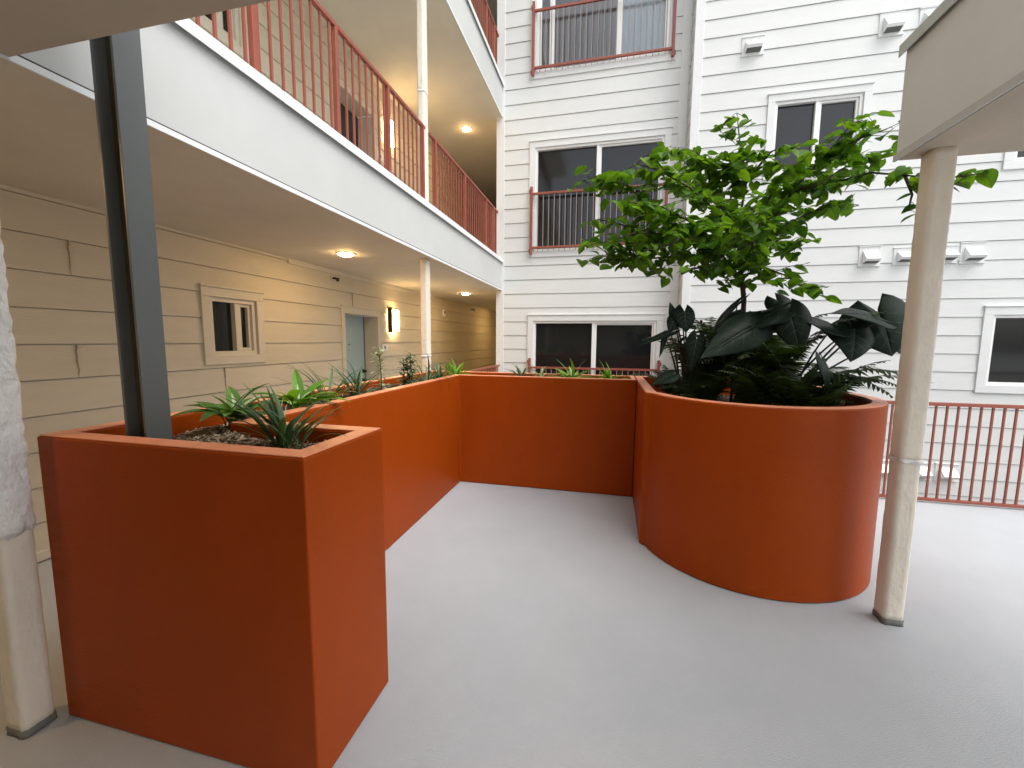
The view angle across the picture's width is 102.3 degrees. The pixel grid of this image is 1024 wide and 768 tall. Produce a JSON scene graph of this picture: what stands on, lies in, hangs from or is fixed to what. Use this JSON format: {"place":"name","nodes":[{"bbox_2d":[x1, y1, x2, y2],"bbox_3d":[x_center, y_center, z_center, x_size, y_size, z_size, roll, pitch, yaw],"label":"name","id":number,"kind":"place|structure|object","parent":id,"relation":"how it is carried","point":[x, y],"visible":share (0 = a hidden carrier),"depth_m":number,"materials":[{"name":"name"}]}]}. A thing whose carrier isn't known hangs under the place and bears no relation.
{"place":"outdoors","nodes":[
{"label":"outdoors","id":0,"kind":"place"},
{"bbox_2d":[0,481,1023,767],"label":"floor","id":1,"kind":"structure","parent":0,"point":[528,627],"depth_m":2.16,"materials":[{"name":"grey concrete"}]},
{"bbox_2d":[0,222,57,739],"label":"support post","id":2,"kind":"object","parent":1,"relation":"on","point":[30,709],"visible":1,"depth_m":1.67,"materials":[{"name":"beige paint"}]},
{"bbox_2d":[0,0,503,562],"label":"corridor building","id":3,"kind":"structure","parent":1,"relation":"on","point":[272,200],"depth_m":3.95,"materials":[{"name":"beige paint"}]},
{"bbox_2d":[190,6,248,62],"bbox_3d":[-3.079,-3.978,4.218,0.150,0.829,0.794,2,6,13],"label":"window","id":4,"kind":"structure","parent":3,"relation":"in","point":[221,17],"depth_m":4.43,"materials":[{"name":"beige paint"}]},
{"bbox_2d":[198,283,265,365],"bbox_3d":[-3.105,-0.642,4.572,0.150,0.829,0.794,2,6,13],"label":"window","id":5,"kind":"structure","parent":3,"relation":"in","point":[232,319],"depth_m":4.57,"materials":[{"name":"beige paint"}]},
{"bbox_2d":[195,0,424,198],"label":"railing","id":6,"kind":"object","parent":3,"relation":"on","point":[254,39],"visible":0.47,"depth_m":3.44,"materials":[{"name":"red metal"}]},
{"bbox_2d":[330,275,339,281],"bbox_3d":[-2.621,-1.570,6.117,0.128,0.096,0.090,2,6,13],"label":"sprinkler","id":7,"kind":"object","parent":3,"relation":"attached to","point":[332,278],"visible":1,"depth_m":6.10,"materials":[{"name":"brown metal"}]},
{"bbox_2d":[336,252,354,256],"bbox_3d":[-2.002,-1.554,4.964,0.210,0.032,0.210,2,6,13],"label":"ceiling light","id":8,"kind":"object","parent":3,"relation":"attached to","point":[346,254],"visible":1,"depth_m":4.92,"materials":[{"name":"white glass"}]},
{"bbox_2d":[331,70,375,160],"bbox_3d":[-2.658,-3.496,6.663,0.405,2.247,1.120,2,6,13],"label":"doorway","id":9,"kind":"structure","parent":3,"relation":"in","point":[342,89],"depth_m":6.85,"materials":[{"name":"beige paint"}]},
{"bbox_2d":[339,305,381,384],"bbox_3d":[-2.683,-0.192,7.014,0.405,2.182,1.120,2,6,13],"label":"doorway","id":10,"kind":"structure","parent":3,"relation":"in","point":[359,334],"depth_m":7.25,"materials":[{"name":"beige paint"}]},
{"bbox_2d":[382,344,387,350],"bbox_3d":[-2.343,-0.674,7.611,0.013,0.120,0.190,2,6,13],"label":"number plate","id":11,"kind":"object","parent":3,"relation":"attached to","point":[385,347],"visible":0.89,"depth_m":7.61,"materials":[{"name":"white plastic"}]},
{"bbox_2d":[382,115,393,147],"bbox_3d":[-2.213,-4.546,7.437,0.131,0.470,0.305,2,6,13],"label":"wall sconce","id":12,"kind":"object","parent":3,"relation":"attached to","point":[392,138],"depth_m":7.42,"materials":[{"name":"white glass"}]},
{"bbox_2d":[387,307,398,331],"bbox_3d":[-2.239,-1.210,7.791,0.131,0.470,0.305,2,6,13],"label":"wall sconce","id":13,"kind":"object","parent":3,"relation":"attached to","point":[393,320],"depth_m":7.69,"materials":[{"name":"white glass"}]},
{"bbox_2d":[416,0,428,201],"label":"support post","id":14,"kind":"object","parent":3,"relation":"on","point":[421,31],"visible":0.8,"depth_m":5.03,"materials":[{"name":"white paint"}]},
{"bbox_2d":[428,132,497,252],"bbox_3d":[-0.672,-2.848,6.817,0.041,0.973,3.260,2,6,13],"label":"railing","id":15,"kind":"object","parent":3,"relation":"on","point":[467,180],"visible":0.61,"depth_m":6.43,"materials":[{"name":"red metal"}]},
{"bbox_2d":[461,126,471,131],"bbox_3d":[-0.947,-5.304,8.589,0.210,0.032,0.210,2,6,13],"label":"ceiling light","id":16,"kind":"object","parent":3,"relation":"attached to","point":[466,128],"visible":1,"depth_m":8.56,"materials":[{"name":"white glass"}]},
{"bbox_2d":[471,0,498,63],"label":"railing","id":17,"kind":"object","parent":3,"relation":"on","point":[477,5],"visible":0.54,"depth_m":7.31,"materials":[{"name":"red metal"}]},
{"bbox_2d":[37,370,636,767],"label":"planter","id":18,"kind":"object","parent":1,"relation":"on","point":[225,602],"visible":0.81,"depth_m":1.65,"materials":[{"name":"orange paint"}]},
{"bbox_2d":[89,29,172,438],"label":"steel column","id":19,"kind":"structure","parent":18,"relation":"on","point":[118,82],"depth_m":1.66,"materials":[{"name":"grey metal"}]},
{"bbox_2d":[171,380,290,428],"bbox_3d":[-1.442,0.107,2.139,0.447,0.255,0.555,2,6,13],"label":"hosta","id":20,"kind":"object","parent":18,"relation":"on","point":[228,409],"visible":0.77,"depth_m":2.13,"materials":[{"name":"green plant"}]},
{"bbox_2d":[219,382,333,448],"bbox_3d":[-0.955,0.145,1.744,0.541,0.314,0.416,2,6,13],"label":"lily plant","id":21,"kind":"object","parent":18,"relation":"on","point":[290,429],"visible":0.83,"depth_m":1.75,"materials":[{"name":"green plant"}]},
{"bbox_2d":[249,369,349,409],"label":"hosta","id":22,"kind":"object","parent":18,"relation":"on","point":[297,396],"visible":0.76,"depth_m":2.56,"materials":[{"name":"green plant"}]},
{"bbox_2d":[172,374,469,449],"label":"mulch","id":23,"kind":"object","parent":18,"relation":"on","point":[236,438],"visible":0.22,"depth_m":1.89,"materials":[{"name":"brown wood"}]},
{"bbox_2d":[199,398,349,449],"bbox_3d":[-0.922,0.181,1.714,0.524,0.236,0.458,-1,6,-16],"label":"grass clump","id":24,"kind":"object","parent":23,"relation":"on","point":[305,437],"visible":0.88,"depth_m":1.70,"materials":[{"name":"green plant"}]},
{"bbox_2d":[273,357,382,403],"bbox_3d":[-1.226,-0.020,2.830,0.751,0.373,0.692,-1,6,-9],"label":"grass clump","id":25,"kind":"object","parent":23,"relation":"on","point":[329,388],"visible":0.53,"depth_m":2.85,"materials":[{"name":"green plant"}]},
{"bbox_2d":[396,354,455,383],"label":"grass clump","id":26,"kind":"object","parent":23,"relation":"on","point":[427,376],"visible":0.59,"depth_m":4.19,"materials":[{"name":"green plant"}]},
{"bbox_2d":[317,358,383,395],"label":"grass clump","id":27,"kind":"object","parent":18,"relation":"on","point":[357,382],"visible":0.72,"depth_m":3.20,"materials":[{"name":"green plant"}]},
{"bbox_2d":[370,347,390,389],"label":"leafy stem plant","id":28,"kind":"object","parent":18,"relation":"on","point":[379,355],"visible":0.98,"depth_m":3.58,"materials":[{"name":"green plant"}]},
{"bbox_2d":[393,351,420,384],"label":"leafy stem plant","id":29,"kind":"object","parent":18,"relation":"on","point":[411,373],"visible":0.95,"depth_m":3.94,"materials":[{"name":"green plant"}]},
{"bbox_2d":[420,360,461,378],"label":"grass clump","id":30,"kind":"object","parent":18,"relation":"on","point":[438,372],"visible":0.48,"depth_m":4.52,"materials":[{"name":"green plant"}]},
{"bbox_2d":[442,358,477,374],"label":"hosta","id":31,"kind":"object","parent":18,"relation":"on","point":[454,370],"visible":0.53,"depth_m":4.88,"materials":[{"name":"green plant"}]},
{"bbox_2d":[507,362,537,375],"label":"grass clump","id":32,"kind":"object","parent":18,"relation":"on","point":[518,370],"visible":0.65,"depth_m":4.84,"materials":[{"name":"green plant"}]},
{"bbox_2d":[521,363,553,376],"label":"grass clump","id":33,"kind":"object","parent":18,"relation":"on","point":[541,373],"visible":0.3,"depth_m":4.84,"materials":[{"name":"green plant"}]},
{"bbox_2d":[546,359,596,381],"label":"hosta","id":34,"kind":"object","parent":18,"relation":"on","point":[571,373],"visible":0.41,"depth_m":4.70,"materials":[{"name":"green plant"}]},
{"bbox_2d":[591,361,625,378],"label":"hosta","id":35,"kind":"object","parent":18,"relation":"on","point":[607,374],"visible":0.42,"depth_m":4.60,"materials":[{"name":"green plant"}]},
{"bbox_2d":[420,259,431,371],"bbox_3d":[-1.129,-0.266,5.436,0.108,2.685,0.132,2,6,13],"label":"support post","id":36,"kind":"object","parent":1,"relation":"on","point":[425,307],"visible":0.51,"depth_m":5.32,"materials":[{"name":"white paint"}]},
{"bbox_2d":[469,364,499,371],"bbox_3d":[-0.649,0.327,7.141,0.041,1.155,3.220,2,6,13],"label":"railing","id":37,"kind":"object","parent":1,"relation":"on","point":[487,368],"visible":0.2,"depth_m":7.92,"materials":[{"name":"red metal"}]},
{"bbox_2d":[0,0,1023,161],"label":"covered walkway","id":38,"kind":"structure","parent":1,"relation":"on","point":[963,88],"depth_m":1.81,"materials":[{"name":"paint"}]},
{"bbox_2d":[632,376,888,602],"bbox_3d":[1.977,0.665,3.640,1.655,1.260,2.177,2,6,13],"label":"planter","id":39,"kind":"object","parent":1,"relation":"on","point":[775,502],"visible":0.93,"depth_m":2.66,"materials":[{"name":"orange paint"}]},
{"bbox_2d":[627,365,682,395],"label":"fern","id":40,"kind":"object","parent":39,"relation":"on","point":[668,390],"visible":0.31,"depth_m":4.07,"materials":[{"name":"green plant"}]},
{"bbox_2d":[639,303,705,395],"bbox_3d":[1.325,-0.219,3.379,0.487,0.913,0.275,-1,6,-11],"label":"elephant ear","id":41,"kind":"object","parent":39,"relation":"on","point":[683,320],"visible":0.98,"depth_m":3.41},
{"bbox_2d":[653,355,748,400],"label":"fern","id":42,"kind":"object","parent":39,"relation":"on","point":[700,386],"visible":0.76,"depth_m":3.37,"materials":[{"name":"green plant"}]},
{"bbox_2d":[643,317,809,392],"bbox_3d":[1.849,-0.218,3.713,1.414,0.846,1.250,-4,7,-34],"label":"fern","id":43,"kind":"object","parent":39,"relation":"on","point":[711,367],"visible":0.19,"depth_m":3.65,"materials":[{"name":"green plant"}]},
{"bbox_2d":[699,365,797,404],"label":"fern","id":44,"kind":"object","parent":39,"relation":"on","point":[746,391],"visible":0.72,"depth_m":3.00,"materials":[{"name":"green plant"}]},
{"bbox_2d":[678,310,832,379],"bbox_3d":[2.116,-0.269,3.972,1.489,0.896,1.285,-2,7,-24],"label":"fern","id":45,"kind":"object","parent":39,"relation":"on","point":[696,323],"visible":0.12,"depth_m":3.79,"materials":[{"name":"green plant"}]},
{"bbox_2d":[700,293,811,402],"bbox_3d":[1.871,-0.253,3.339,0.810,0.996,0.442,1,6,5],"label":"elephant ear","id":46,"kind":"object","parent":39,"relation":"on","point":[786,319],"visible":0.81,"depth_m":3.18},
{"bbox_2d":[567,110,998,367],"bbox_3d":[1.845,-1.048,3.607,2.642,2.558,2.166,2,6,13],"label":"tree","id":47,"kind":"object","parent":39,"relation":"in","point":[751,234],"visible":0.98,"depth_m":3.27,"materials":[{"name":"green plant"}]},
{"bbox_2d":[675,311,931,404],"bbox_3d":[2.212,-0.226,3.199,1.434,0.975,1.376,-1,6,-13],"label":"fern","id":48,"kind":"object","parent":39,"relation":"on","point":[785,353],"visible":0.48,"depth_m":3.13,"materials":[{"name":"green plant"}]},
{"bbox_2d":[717,338,897,406],"bbox_3d":[2.152,-0.030,3.033,1.155,0.620,0.901,4,7,27],"label":"fern","id":49,"kind":"object","parent":39,"relation":"on","point":[796,393],"visible":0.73,"depth_m":2.96,"materials":[{"name":"green plant"}]},
{"bbox_2d":[782,366,878,406],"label":"fern","id":50,"kind":"object","parent":39,"relation":"on","point":[836,397],"visible":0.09,"depth_m":3.20,"materials":[{"name":"green plant"}]},
{"bbox_2d":[778,293,904,404],"bbox_3d":[2.583,-0.219,3.250,1.080,0.966,0.589,-1,6,-14],"label":"elephant ear","id":51,"kind":"object","parent":39,"relation":"on","point":[866,331],"visible":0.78,"depth_m":3.08},
{"bbox_2d":[872,146,957,626],"bbox_3d":[2.276,0.089,2.346,0.124,2.685,0.125,2,6,13],"label":"support post","id":52,"kind":"object","parent":1,"relation":"on","point":[928,248],"visible":1,"depth_m":2.30,"materials":[{"name":"beige paint"}]},
{"bbox_2d":[879,400,1023,508],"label":"railing","id":53,"kind":"object","parent":1,"relation":"on","point":[970,406],"visible":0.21,"depth_m":4.20,"materials":[{"name":"red metal"}]},
{"label":"ground","id":54,"kind":"structure","parent":0,"visible":0},
{"bbox_2d":[496,0,1023,508],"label":"white building","id":55,"kind":"structure","parent":54,"relation":"on","point":[818,68],"depth_m":6.92,"materials":[{"name":"paint"}]},
{"bbox_2d":[527,358,661,375],"bbox_3d":[1.584,0.153,8.256,2.625,1.300,0.064,2,6,13],"label":"window guard rail","id":56,"kind":"object","parent":55,"relation":"attached to","point":[594,369],"depth_m":8.18,"materials":[{"name":"red metal"}]},
{"bbox_2d":[527,313,663,375],"bbox_3d":[1.606,-0.285,8.300,2.654,2.222,0.150,2,6,13],"label":"window","id":57,"kind":"structure","parent":55,"relation":"in","point":[587,340],"depth_m":8.24,"materials":[{"name":"black glass"}]},
{"bbox_2d":[529,183,667,254],"bbox_3d":[1.610,-3.193,7.902,2.625,1.300,0.064,2,6,13],"label":"window guard rail","id":58,"kind":"object","parent":55,"relation":"attached to","point":[542,247],"depth_m":8.04,"materials":[{"name":"red metal"}]},
{"bbox_2d":[528,126,672,257],"bbox_3d":[1.632,-3.621,7.947,2.654,2.222,0.150,2,6,13],"label":"window","id":59,"kind":"structure","parent":55,"relation":"in","point":[554,162],"depth_m":8.02,"materials":[{"name":"white paint"}]},
{"bbox_2d":[531,0,676,76],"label":"window guard rail","id":60,"kind":"object","parent":55,"relation":"attached to","point":[597,58],"depth_m":7.58,"materials":[{"name":"red metal"}]},
{"bbox_2d":[531,0,677,79],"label":"window","id":61,"kind":"structure","parent":55,"relation":"in","point":[642,59],"depth_m":7.65,"materials":[{"name":"white paint"}]},
{"bbox_2d":[741,34,764,57],"bbox_3d":[3.923,-5.518,6.681,0.341,0.301,0.150,2,6,13],"label":"vent hood","id":62,"kind":"object","parent":55,"relation":"attached to","point":[753,45],"visible":1,"depth_m":6.71,"materials":[{"name":"white paint"}]},
{"bbox_2d":[762,81,874,180],"bbox_3d":[4.922,-4.058,6.698,1.489,1.347,0.150,2,6,13],"label":"window","id":63,"kind":"structure","parent":55,"relation":"in","point":[804,115],"depth_m":6.68,"materials":[{"name":"white paint"}]},
{"bbox_2d":[857,245,882,266],"bbox_3d":[5.764,-2.058,6.603,0.321,0.326,0.150,2,6,13],"label":"vent hood","id":64,"kind":"object","parent":55,"relation":"attached to","point":[869,256],"visible":1,"depth_m":6.63,"materials":[{"name":"white paint"}]},
{"bbox_2d":[881,460,888,476],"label":"vent hood","id":65,"kind":"object","parent":55,"relation":"attached to","point":[883,469],"visible":0.09,"depth_m":6.88,"materials":[{"name":"white paint"}]},
{"bbox_2d":[877,8,905,37],"bbox_3d":[5.784,-5.499,6.240,0.336,0.356,0.150,2,6,13],"label":"vent hood","id":66,"kind":"object","parent":55,"relation":"attached to","point":[891,23],"visible":1,"depth_m":6.27,"materials":[{"name":"white paint"}]},
{"bbox_2d":[892,247,911,264],"bbox_3d":[6.214,-2.029,6.498,0.296,0.276,0.150,2,6,13],"label":"vent hood","id":67,"kind":"object","parent":55,"relation":"attached to","point":[901,255],"visible":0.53,"depth_m":6.54,"materials":[{"name":"white paint"}]},
{"bbox_2d":[919,463,932,479],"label":"vent hood","id":68,"kind":"object","parent":55,"relation":"attached to","point":[923,471],"visible":0.48,"depth_m":6.75,"materials":[{"name":"white paint"}]},
{"bbox_2d":[919,5,938,24],"bbox_3d":[6.273,-5.478,6.125,0.311,0.326,0.150,2,6,13],"label":"vent hood","id":69,"kind":"object","parent":55,"relation":"attached to","point":[925,13],"visible":0.34,"depth_m":6.18,"materials":[{"name":"white paint"}]},
{"bbox_2d":[933,463,959,481],"bbox_3d":[7.063,1.446,6.658,0.326,0.296,0.150,2,6,13],"label":"vent hood","id":70,"kind":"object","parent":55,"relation":"attached to","point":[945,472],"visible":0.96,"depth_m":6.68,"materials":[{"name":"white paint"}]},
{"bbox_2d":[945,245,959,263],"bbox_3d":[6.766,-2.015,6.369,0.291,0.276,0.150,2,6,13],"label":"vent hood","id":71,"kind":"object","parent":55,"relation":"attached to","point":[952,254],"visible":0.52,"depth_m":6.38,"materials":[{"name":"white paint"}]},
{"bbox_2d":[958,241,987,263],"bbox_3d":[7.083,-2.015,6.293,0.331,0.326,0.150,2,6,13],"label":"vent hood","id":72,"kind":"object","parent":55,"relation":"attached to","point":[973,253],"visible":1,"depth_m":6.32,"materials":[{"name":"white paint"}]},
{"bbox_2d":[972,305,1023,393],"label":"window","id":73,"kind":"structure","parent":55,"relation":"in","point":[1000,362],"depth_m":6.42,"materials":[{"name":"white paint"}]},
{"bbox_2d":[1002,151,1023,169],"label":"window","id":74,"kind":"structure","parent":55,"relation":"in","point":[1011,160],"depth_m":6.12,"materials":[{"name":"white paint"}]}
]}

